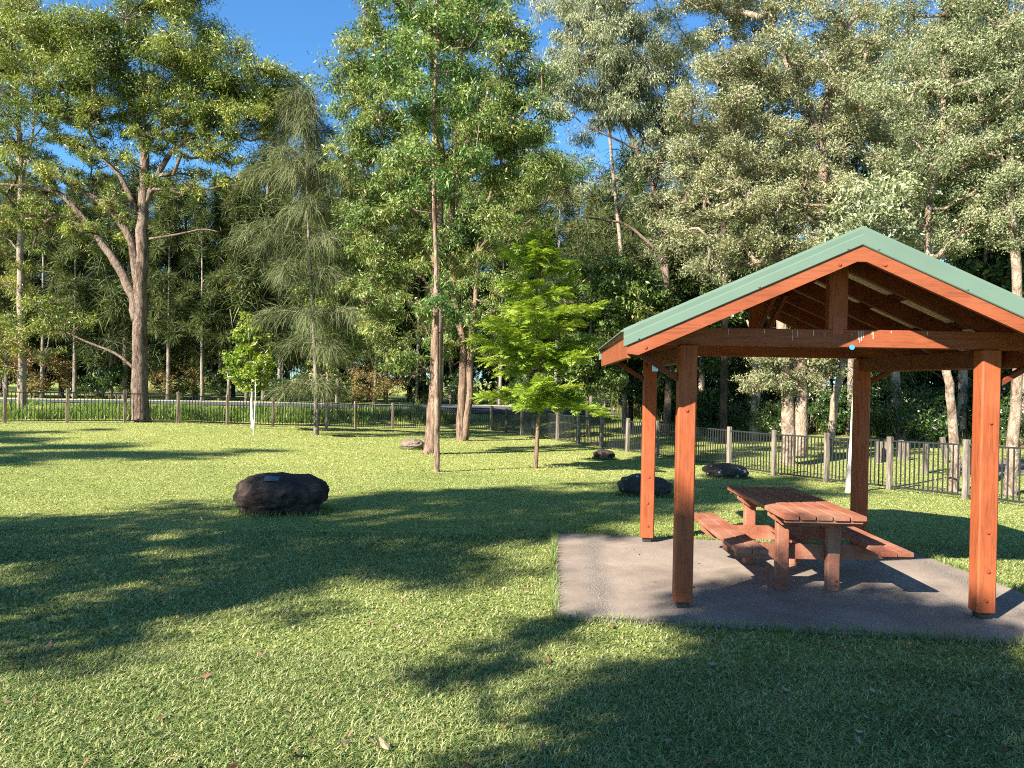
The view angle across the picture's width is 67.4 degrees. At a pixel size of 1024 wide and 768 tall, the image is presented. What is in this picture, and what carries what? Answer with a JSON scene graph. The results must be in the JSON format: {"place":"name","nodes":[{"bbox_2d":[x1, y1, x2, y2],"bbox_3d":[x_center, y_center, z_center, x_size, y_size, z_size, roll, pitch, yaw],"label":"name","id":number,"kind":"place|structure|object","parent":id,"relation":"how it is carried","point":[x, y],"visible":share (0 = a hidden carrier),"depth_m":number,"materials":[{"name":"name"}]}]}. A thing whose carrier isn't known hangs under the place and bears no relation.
{"place":"outdoors","nodes":[
{"label":"outdoors","id":0,"kind":"place"},
{"bbox_2d":[0,399,456,423],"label":"tall grass","id":1,"kind":"structure","parent":0,"point":[26,413],"depth_m":33.17,"materials":[{"name":"green plant"}]},
{"bbox_2d":[0,399,640,414],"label":"road","id":2,"kind":"structure","parent":0,"point":[566,411],"depth_m":43.65,"materials":[{"name":"grey asphalt"}]},
{"bbox_2d":[0,397,675,425],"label":"verge grass","id":3,"kind":"structure","parent":0,"point":[89,404],"depth_m":39.42,"materials":[{"name":"green plant"}]},
{"bbox_2d":[0,373,1023,767],"bbox_3d":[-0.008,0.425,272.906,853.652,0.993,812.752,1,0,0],"label":"ground","id":4,"kind":"structure","parent":0,"point":[292,463],"depth_m":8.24,"materials":[{"name":"green plant"}]},
{"bbox_2d":[0,176,41,397],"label":"pine tree","id":5,"kind":"object","parent":4,"relation":"on","point":[5,305],"visible":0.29,"depth_m":49.48,"materials":[{"name":"green plant"}]},
{"bbox_2d":[0,0,76,407],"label":"eucalyptus tree","id":6,"kind":"object","parent":4,"relation":"on","point":[18,287],"visible":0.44,"depth_m":31.88,"materials":[{"name":"green plant"}]},
{"bbox_2d":[0,342,80,397],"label":"shrub","id":7,"kind":"object","parent":4,"relation":"on","point":[59,367],"visible":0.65,"depth_m":50.16,"materials":[{"name":"green plant"}]},
{"bbox_2d":[8,163,83,397],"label":"pine tree","id":8,"kind":"object","parent":4,"relation":"on","point":[47,237],"visible":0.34,"depth_m":49.49,"materials":[{"name":"green plant"}]},
{"bbox_2d":[26,320,66,383],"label":"understorey tree","id":9,"kind":"object","parent":4,"relation":"on","point":[36,366],"visible":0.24,"depth_m":51.82,"materials":[{"name":"green plant"}]},
{"bbox_2d":[25,185,96,396],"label":"casuarina tree","id":10,"kind":"object","parent":4,"relation":"on","point":[29,316],"visible":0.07,"depth_m":53.42,"materials":[{"name":"green plant"}]},
{"bbox_2d":[47,186,106,398],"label":"pine tree","id":11,"kind":"object","parent":4,"relation":"on","point":[71,285],"visible":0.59,"depth_m":48.81,"materials":[{"name":"green plant"}]},
{"bbox_2d":[69,374,102,398],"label":"shrub","id":12,"kind":"object","parent":4,"relation":"on","point":[87,380],"visible":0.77,"depth_m":50.57,"materials":[{"name":"green plant"}]},
{"bbox_2d":[47,170,131,397],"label":"casuarina tree","id":13,"kind":"object","parent":4,"relation":"on","point":[96,190],"visible":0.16,"depth_m":52.20,"materials":[{"name":"green plant"}]},
{"bbox_2d":[63,303,131,383],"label":"understorey tree","id":14,"kind":"object","parent":4,"relation":"on","point":[81,372],"visible":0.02,"depth_m":54.61,"materials":[{"name":"green plant"}]},
{"bbox_2d":[85,170,132,398],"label":"pine tree","id":15,"kind":"object","parent":4,"relation":"on","point":[111,322],"visible":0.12,"depth_m":50.14,"materials":[{"name":"green plant"}]},
{"bbox_2d":[88,363,131,398],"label":"shrub","id":16,"kind":"object","parent":4,"relation":"on","point":[110,375],"visible":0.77,"depth_m":49.89,"materials":[{"name":"green plant"}]},
{"bbox_2d":[63,156,180,398],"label":"casuarina tree","id":17,"kind":"object","parent":4,"relation":"on","point":[115,299],"visible":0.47,"depth_m":48.84,"materials":[{"name":"green plant"}]},
{"bbox_2d":[106,194,165,345],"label":"pine tree","id":18,"kind":"object","parent":4,"relation":"on","point":[126,251],"visible":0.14,"depth_m":49.57,"materials":[{"name":"green plant"}]},
{"bbox_2d":[0,0,317,421],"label":"eucalyptus tree","id":19,"kind":"object","parent":4,"relation":"on","point":[80,60],"visible":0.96,"depth_m":28.03,"materials":[{"name":"green plant"}]},
{"bbox_2d":[115,192,204,398],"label":"casuarina tree","id":20,"kind":"object","parent":4,"relation":"on","point":[154,362],"visible":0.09,"depth_m":50.87,"materials":[{"name":"green plant"}]},
{"bbox_2d":[147,170,200,399],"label":"pine tree","id":21,"kind":"object","parent":4,"relation":"on","point":[172,330],"visible":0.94,"depth_m":48.86,"materials":[{"name":"green plant"}]},
{"bbox_2d":[148,358,208,399],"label":"shrub","id":22,"kind":"object","parent":4,"relation":"on","point":[158,377],"visible":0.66,"depth_m":50.41,"materials":[{"name":"plant"}]},
{"bbox_2d":[163,375,199,399],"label":"shrub","id":23,"kind":"object","parent":4,"relation":"on","point":[184,386],"visible":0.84,"depth_m":50.33,"materials":[{"name":"green plant"}]},
{"bbox_2d":[147,171,234,399],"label":"casuarina tree","id":24,"kind":"object","parent":4,"relation":"on","point":[173,348],"visible":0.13,"depth_m":50.77,"materials":[{"name":"green plant"}]},
{"bbox_2d":[172,184,225,400],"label":"pine tree","id":25,"kind":"object","parent":4,"relation":"on","point":[204,217],"visible":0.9,"depth_m":49.08,"materials":[{"name":"green plant"}]},
{"bbox_2d":[191,368,232,399],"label":"shrub","id":26,"kind":"object","parent":4,"relation":"on","point":[214,377],"visible":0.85,"depth_m":50.53,"materials":[{"name":"green plant"}]},
{"bbox_2d":[181,171,259,400],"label":"casuarina tree","id":27,"kind":"object","parent":4,"relation":"on","point":[218,199],"visible":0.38,"depth_m":50.07,"materials":[{"name":"green plant"}]},
{"bbox_2d":[207,186,259,400],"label":"pine tree","id":28,"kind":"object","parent":4,"relation":"on","point":[220,336],"visible":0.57,"depth_m":49.44,"materials":[{"name":"green plant"}]},
{"bbox_2d":[0,388,490,428],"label":"fence","id":29,"kind":"object","parent":4,"relation":"on","point":[125,393],"visible":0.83,"depth_m":29.55,"materials":[{"name":"black metal"}]},
{"bbox_2d":[218,310,279,427],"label":"sapling","id":30,"kind":"object","parent":4,"relation":"on","point":[238,358],"visible":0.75,"depth_m":28.78,"materials":[{"name":"green plant"}]},
{"bbox_2d":[224,164,275,400],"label":"pine tree","id":31,"kind":"object","parent":4,"relation":"on","point":[259,261],"visible":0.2,"depth_m":50.26,"materials":[{"name":"green plant"}]},
{"bbox_2d":[198,125,310,399],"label":"casuarina tree","id":32,"kind":"object","parent":4,"relation":"on","point":[250,277],"visible":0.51,"depth_m":49.43,"materials":[{"name":"green plant"}]},
{"bbox_2d":[240,354,272,434],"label":"sapling","id":33,"kind":"object","parent":4,"relation":"on","point":[254,369],"visible":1,"depth_m":25.71,"materials":[{"name":"green plant"}]},
{"bbox_2d":[245,176,303,401],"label":"pine tree","id":34,"kind":"object","parent":4,"relation":"on","point":[283,200],"visible":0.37,"depth_m":50.07,"materials":[{"name":"green plant"}]},
{"bbox_2d":[232,472,329,515],"bbox_3d":[-3.279,1.595,10.995,1.316,0.694,1.036,1,0,0],"label":"boulder","id":35,"kind":"object","parent":4,"relation":"on","point":[284,493],"visible":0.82,"depth_m":10.62,"materials":[{"name":"grey stone"}]},
{"bbox_2d":[214,67,384,434],"bbox_3d":[-7.553,-4.679,28.505,6.120,13.223,5.742,1,0,-14],"label":"casuarina tree","id":36,"kind":"object","parent":4,"relation":"on","point":[302,170],"visible":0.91,"depth_m":27.63,"materials":[{"name":"green plant"}]},
{"bbox_2d":[284,191,347,401],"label":"pine tree","id":37,"kind":"object","parent":4,"relation":"on","point":[297,297],"visible":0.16,"depth_m":48.56,"materials":[{"name":"green plant"}]},
{"bbox_2d":[263,129,372,401],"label":"casuarina tree","id":38,"kind":"object","parent":4,"relation":"on","point":[300,305],"visible":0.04,"depth_m":51.15,"materials":[{"name":"green plant"}]},
{"bbox_2d":[291,235,379,430],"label":"tree","id":39,"kind":"object","parent":4,"relation":"on","point":[355,341],"visible":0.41,"depth_m":30.33,"materials":[{"name":"green plant"}]},
{"bbox_2d":[318,173,370,402],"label":"pine tree","id":40,"kind":"object","parent":4,"relation":"on","point":[345,194],"visible":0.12,"depth_m":49.13,"materials":[{"name":"green plant"}]},
{"bbox_2d":[335,159,416,401],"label":"casuarina tree","id":41,"kind":"object","parent":4,"relation":"on","point":[358,193],"depth_m":54.08,"materials":[{"name":"green plant"}]},
{"bbox_2d":[352,197,401,403],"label":"pine tree","id":42,"kind":"object","parent":4,"relation":"on","point":[386,231],"visible":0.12,"depth_m":49.56,"materials":[{"name":"plant"}]},
{"bbox_2d":[341,359,413,403],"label":"shrub","id":43,"kind":"object","parent":4,"relation":"on","point":[359,373],"visible":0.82,"depth_m":49.39,"materials":[{"name":"green plant"}]},
{"bbox_2d":[346,166,429,403],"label":"casuarina tree","id":44,"kind":"object","parent":4,"relation":"on","point":[368,352],"visible":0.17,"depth_m":49.62,"materials":[{"name":"green plant"}]},
{"bbox_2d":[395,178,431,403],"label":"pine tree","id":45,"kind":"object","parent":4,"relation":"on","point":[420,329],"visible":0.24,"depth_m":50.20,"materials":[{"name":"plant"}]},
{"bbox_2d":[402,376,428,402],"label":"shrub","id":46,"kind":"object","parent":4,"relation":"on","point":[423,395],"visible":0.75,"depth_m":50.91,"materials":[{"name":"green plant"}]},
{"bbox_2d":[375,135,474,402],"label":"casuarina tree","id":47,"kind":"object","parent":4,"relation":"on","point":[424,373],"visible":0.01,"depth_m":53.79,"materials":[{"name":"green plant"}]},
{"bbox_2d":[357,0,507,471],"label":"eucalyptus tree","id":48,"kind":"object","parent":4,"relation":"on","point":[431,21],"visible":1,"depth_m":17.18,"materials":[{"name":"green plant"}]},
{"bbox_2d":[296,0,576,454],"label":"eucalyptus tree","id":49,"kind":"object","parent":4,"relation":"on","point":[520,130],"visible":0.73,"depth_m":22.02,"materials":[{"name":"green plant"}]},
{"bbox_2d":[418,173,470,404],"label":"pine tree","id":50,"kind":"object","parent":4,"relation":"on","point":[430,329],"visible":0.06,"depth_m":48.92,"materials":[{"name":"plant"}]},
{"bbox_2d":[409,147,494,403],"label":"casuarina tree","id":51,"kind":"object","parent":4,"relation":"on","point":[450,365],"visible":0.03,"depth_m":52.30,"materials":[{"name":"plant"}]},
{"bbox_2d":[427,325,480,393],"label":"understorey tree","id":52,"kind":"object","parent":4,"relation":"on","point":[446,378],"visible":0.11,"depth_m":52.78,"materials":[{"name":"green plant"}]},
{"bbox_2d":[443,375,482,401],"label":"shrub","id":53,"kind":"object","parent":4,"relation":"on","point":[453,391],"visible":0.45,"depth_m":50.42,"materials":[{"name":"green plant"}]},
{"bbox_2d":[444,171,495,345],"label":"pine tree","id":54,"kind":"object","parent":4,"relation":"on","point":[471,243],"visible":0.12,"depth_m":49.55,"materials":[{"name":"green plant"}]},
{"bbox_2d":[9,195,951,400],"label":"distant forest","id":55,"kind":"object","parent":4,"relation":"on","point":[485,388],"visible":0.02,"depth_m":72.13,"materials":[{"name":"green plant"}]},
{"bbox_2d":[477,193,523,405],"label":"pine tree","id":56,"kind":"object","parent":4,"relation":"on","point":[493,258],"visible":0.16,"depth_m":49.30,"materials":[{"name":"plant"}]},
{"bbox_2d":[456,182,547,404],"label":"casuarina tree","id":57,"kind":"object","parent":4,"relation":"on","point":[478,353],"visible":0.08,"depth_m":50.40,"materials":[{"name":"plant"}]},
{"bbox_2d":[414,75,594,440],"bbox_3d":[-0.480,-4.767,29.335,7.473,14.539,5.330,1,0,0],"label":"tree","id":58,"kind":"object","parent":4,"relation":"on","point":[465,402],"visible":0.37,"depth_m":29.18,"materials":[{"name":"green plant"}]},
{"bbox_2d":[0,421,1023,767],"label":"fallen leaves","id":59,"kind":"object","parent":4,"relation":"on","point":[382,741],"visible":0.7,"depth_m":4.71,"materials":[{"name":"brown plant"}]},
{"bbox_2d":[500,204,551,376],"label":"pine tree","id":60,"kind":"object","parent":4,"relation":"on","point":[521,211],"visible":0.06,"depth_m":49.66,"materials":[{"name":"green plant"}]},
{"bbox_2d":[462,228,616,467],"bbox_3d":[0.647,-0.798,19.211,3.781,6.020,3.872,1,0,0],"label":"feathery tree","id":61,"kind":"object","parent":4,"relation":"on","point":[538,388],"visible":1,"depth_m":18.81,"materials":[{"name":"green plant"}]},
{"bbox_2d":[528,159,584,383],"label":"pine tree","id":62,"kind":"object","parent":4,"relation":"on","point":[560,203],"visible":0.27,"depth_m":49.98,"materials":[{"name":"green plant"}]},
{"bbox_2d":[523,143,626,301],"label":"eucalyptus tree","id":63,"kind":"object","parent":4,"relation":"on","point":[607,185],"visible":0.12,"depth_m":57.75,"materials":[{"name":"green plant"}]},
{"bbox_2d":[571,186,615,406],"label":"pine tree","id":64,"kind":"object","parent":4,"relation":"on","point":[593,196],"visible":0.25,"depth_m":49.90,"materials":[{"name":"green plant"}]},
{"bbox_2d":[518,0,672,429],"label":"eucalyptus tree","id":65,"kind":"object","parent":4,"relation":"on","point":[555,37],"visible":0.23,"depth_m":35.88,"materials":[{"name":"green plant"}]},
{"bbox_2d":[544,250,670,436],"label":"tree","id":66,"kind":"object","parent":4,"relation":"on","point":[627,298],"visible":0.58,"depth_m":32.33,"materials":[{"name":"green plant"}]},
{"bbox_2d":[532,214,690,427],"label":"pine tree","id":67,"kind":"object","parent":4,"relation":"on","point":[631,242],"visible":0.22,"depth_m":36.49,"materials":[{"name":"green plant"}]},
{"bbox_2d":[533,0,695,436],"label":"eucalyptus tree","id":68,"kind":"object","parent":4,"relation":"on","point":[616,61],"visible":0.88,"depth_m":32.47,"materials":[{"name":"green plant"}]},
{"bbox_2d":[578,130,662,405],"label":"casuarina tree","id":69,"kind":"object","parent":4,"relation":"on","point":[624,157],"visible":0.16,"depth_m":57.49,"materials":[{"name":"plant"}]},
{"bbox_2d":[612,172,653,402],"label":"pine tree","id":70,"kind":"object","parent":4,"relation":"on","point":[637,186],"visible":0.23,"depth_m":49.44,"materials":[{"name":"green plant"}]},
{"bbox_2d":[617,473,672,497],"bbox_3d":[2.412,1.882,13.864,0.996,0.522,0.646,1,0,0],"label":"boulder","id":71,"kind":"object","parent":4,"relation":"on","point":[630,484],"visible":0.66,"depth_m":13.68,"materials":[{"name":"grey stone"}]},
{"bbox_2d":[610,267,681,410],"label":"understorey tree","id":72,"kind":"object","parent":4,"relation":"on","point":[636,385],"visible":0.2,"depth_m":35.55,"materials":[{"name":"green plant"}]},
{"bbox_2d":[627,171,726,295],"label":"eucalyptus tree","id":73,"kind":"object","parent":4,"relation":"on","point":[665,184],"visible":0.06,"depth_m":41.87,"materials":[{"name":"green plant"}]},
{"bbox_2d":[634,254,748,417],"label":"understorey tree","id":74,"kind":"object","parent":4,"relation":"on","point":[712,365],"visible":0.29,"depth_m":32.86,"materials":[{"name":"green plant"}]},
{"bbox_2d":[625,87,785,435],"bbox_3d":[7.759,-5.235,33.066,6.274,15.498,6.305,1,0,-29],"label":"eucalyptus tree","id":75,"kind":"object","parent":4,"relation":"on","point":[684,253],"visible":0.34,"depth_m":32.60,"materials":[{"name":"green plant"}]},
{"bbox_2d":[637,0,777,442],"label":"eucalyptus tree","id":76,"kind":"object","parent":4,"relation":"on","point":[690,42],"visible":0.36,"depth_m":29.88,"materials":[{"name":"green plant"}]},
{"bbox_2d":[696,384,743,435],"bbox_3d":[8.522,1.161,33.108,2.518,2.350,3.250,1,0,39],"label":"shrub","id":77,"kind":"object","parent":4,"relation":"on","point":[702,421],"visible":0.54,"depth_m":32.34,"materials":[{"name":"green plant"}]},
{"bbox_2d":[702,463,748,478],"bbox_3d":[5.207,2.156,18.759,1.110,0.467,0.782,1,0,0],"label":"boulder","id":78,"kind":"object","parent":4,"relation":"on","point":[727,470],"visible":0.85,"depth_m":18.46,"materials":[{"name":"grey stone"}]},
{"bbox_2d":[686,267,769,426],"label":"understorey tree","id":79,"kind":"object","parent":4,"relation":"on","point":[743,369],"visible":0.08,"depth_m":35.70,"materials":[{"name":"green plant"}]},
{"bbox_2d":[716,395,780,437],"bbox_3d":[9.846,1.325,31.053,2.588,2.039,2.918,1,0,-20],"label":"shrub","id":80,"kind":"object","parent":4,"relation":"on","point":[763,421],"visible":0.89,"depth_m":30.76,"materials":[{"name":"green plant"}]},
{"bbox_2d":[490,406,1023,502],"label":"fence","id":81,"kind":"object","parent":4,"relation":"on","point":[512,419],"visible":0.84,"depth_m":19.73,"materials":[{"name":"wood"}]},
{"bbox_2d":[682,23,857,440],"bbox_3d":[10.444,-5.667,31.468,7.726,16.609,8.165,1,0,1],"label":"eucalyptus tree","id":82,"kind":"object","parent":4,"relation":"on","point":[740,228],"visible":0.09,"depth_m":30.60,"materials":[{"name":"green plant"}]},
{"bbox_2d":[653,0,920,465],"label":"paperbark tree","id":83,"kind":"object","parent":4,"relation":"on","point":[788,378],"visible":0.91,"depth_m":22.23,"materials":[{"name":"green plant"}]},
{"bbox_2d":[775,381,845,433],"bbox_3d":[13.181,0.967,33.936,3.349,2.638,3.776,1,0,36],"label":"shrub","id":84,"kind":"object","parent":4,"relation":"on","point":[819,404],"visible":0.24,"depth_m":33.37,"materials":[{"name":"green plant"}]},
{"bbox_2d":[789,327,900,429],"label":"understorey tree","id":85,"kind":"object","parent":4,"relation":"on","point":[880,399],"visible":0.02,"depth_m":34.72,"materials":[{"name":"green plant"}]},
{"bbox_2d":[812,383,892,435],"bbox_3d":[14.666,1.123,33.209,3.421,2.474,2.650,1,0,13],"label":"shrub","id":86,"kind":"object","parent":4,"relation":"on","point":[843,413],"visible":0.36,"depth_m":32.83,"materials":[{"name":"green plant"}]},
{"bbox_2d":[774,23,937,435],"bbox_3d":[14.894,-6.513,33.052,7.437,18.204,7.090,1,0,2],"label":"casuarina tree","id":87,"kind":"object","parent":4,"relation":"on","point":[849,381],"visible":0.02,"depth_m":32.78,"materials":[{"name":"plant"}]},
{"bbox_2d":[801,163,929,492],"bbox_3d":[7.258,-1.006,15.673,2.549,6.897,2.143,1,0,0],"label":"paperbark tree","id":88,"kind":"object","parent":4,"relation":"on","point":[883,211],"visible":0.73,"depth_m":15.55,"materials":[{"name":"white plant"}]},
{"bbox_2d":[790,10,992,442],"bbox_3d":[15.032,-5.642,30.601,8.165,16.609,7.726,1,0,19],"label":"eucalyptus tree","id":89,"kind":"object","parent":4,"relation":"on","point":[893,375],"visible":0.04,"depth_m":29.92,"materials":[{"name":"green plant"}]},
{"bbox_2d":[801,0,987,455],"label":"paperbark tree","id":90,"kind":"object","parent":4,"relation":"on","point":[878,136],"visible":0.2,"depth_m":25.16,"materials":[{"name":"green plant"}]},
{"bbox_2d":[841,377,961,442],"bbox_3d":[14.633,1.045,29.061,3.501,2.758,3.948,1,0,-26],"label":"shrub","id":91,"kind":"object","parent":4,"relation":"on","point":[913,414],"visible":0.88,"depth_m":28.67,"materials":[{"name":"green plant"}]},
{"bbox_2d":[871,371,931,416],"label":"understorey tree","id":92,"kind":"object","parent":4,"relation":"on","point":[909,383],"visible":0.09,"depth_m":34.18,"materials":[{"name":"green plant"}]},
{"bbox_2d":[902,371,956,398],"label":"understorey tree","id":93,"kind":"object","parent":4,"relation":"on","point":[942,383],"visible":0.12,"depth_m":38.23,"materials":[{"name":"green plant"}]},
{"bbox_2d":[843,0,1023,491],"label":"paperbark tree","id":94,"kind":"object","parent":4,"relation":"on","point":[921,75],"visible":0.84,"depth_m":16.25,"materials":[{"name":"green plant"}]},
{"bbox_2d":[905,383,971,431],"bbox_3d":[18.462,1.180,32.864,3.421,2.474,2.650,1,0,-39],"label":"shrub","id":95,"kind":"object","parent":4,"relation":"on","point":[939,390],"visible":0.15,"depth_m":32.52,"materials":[{"name":"green plant"}]},
{"bbox_2d":[897,4,1023,441],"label":"eucalyptus tree","id":96,"kind":"object","parent":4,"relation":"on","point":[962,383],"depth_m":31.03,"materials":[{"name":"green plant"}]},
{"bbox_2d":[926,0,1023,495],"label":"paperbark tree","id":97,"kind":"object","parent":4,"relation":"on","point":[1010,170],"visible":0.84,"depth_m":15.75,"materials":[{"name":"green plant"}]},
{"bbox_2d":[929,162,1023,297],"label":"tree","id":98,"kind":"object","parent":4,"relation":"on","point":[983,264],"visible":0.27,"depth_m":18.86,"materials":[{"name":"green plant"}]},
{"bbox_2d":[942,379,1010,436],"bbox_3d":[19.441,1.129,30.796,3.764,2.721,2.916,1,0,-14],"label":"shrub","id":99,"kind":"object","parent":4,"relation":"on","point":[1005,392],"visible":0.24,"depth_m":30.81,"materials":[{"name":"green plant"}]},
{"bbox_2d":[999,390,1023,443],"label":"shrub","id":100,"kind":"object","parent":4,"relation":"on","point":[1004,425],"visible":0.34,"depth_m":28.20,"materials":[{"name":"green plant"}]},
{"bbox_2d":[0,0,1023,387],"label":"sky","id":101,"kind":"structure","parent":0,"point":[288,29],"materials":[{"name":"blue"}]},
{"bbox_2d":[553,532,1023,643],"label":"pavement","id":102,"kind":"structure","parent":0,"point":[605,574],"depth_m":7.01,"materials":[{"name":"concrete"}]},
{"bbox_2d":[694,486,913,591],"bbox_3d":[2.746,1.528,7.630,1.551,0.761,1.847,1,0,1],"label":"picnic table","id":103,"kind":"object","parent":102,"relation":"on","point":[790,510],"visible":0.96,"depth_m":7.17,"materials":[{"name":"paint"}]},
{"bbox_2d":[598,226,1023,618],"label":"picnic shelter","id":104,"kind":"object","parent":102,"relation":"on","point":[868,300],"visible":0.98,"depth_m":6.40,"materials":[{"name":"wood"}]},
{"bbox_2d":[589,393,1006,445],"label":"rough grass","id":105,"kind":"structure","parent":0,"point":[911,433],"depth_m":33.98,"materials":[{"name":"green plant"}]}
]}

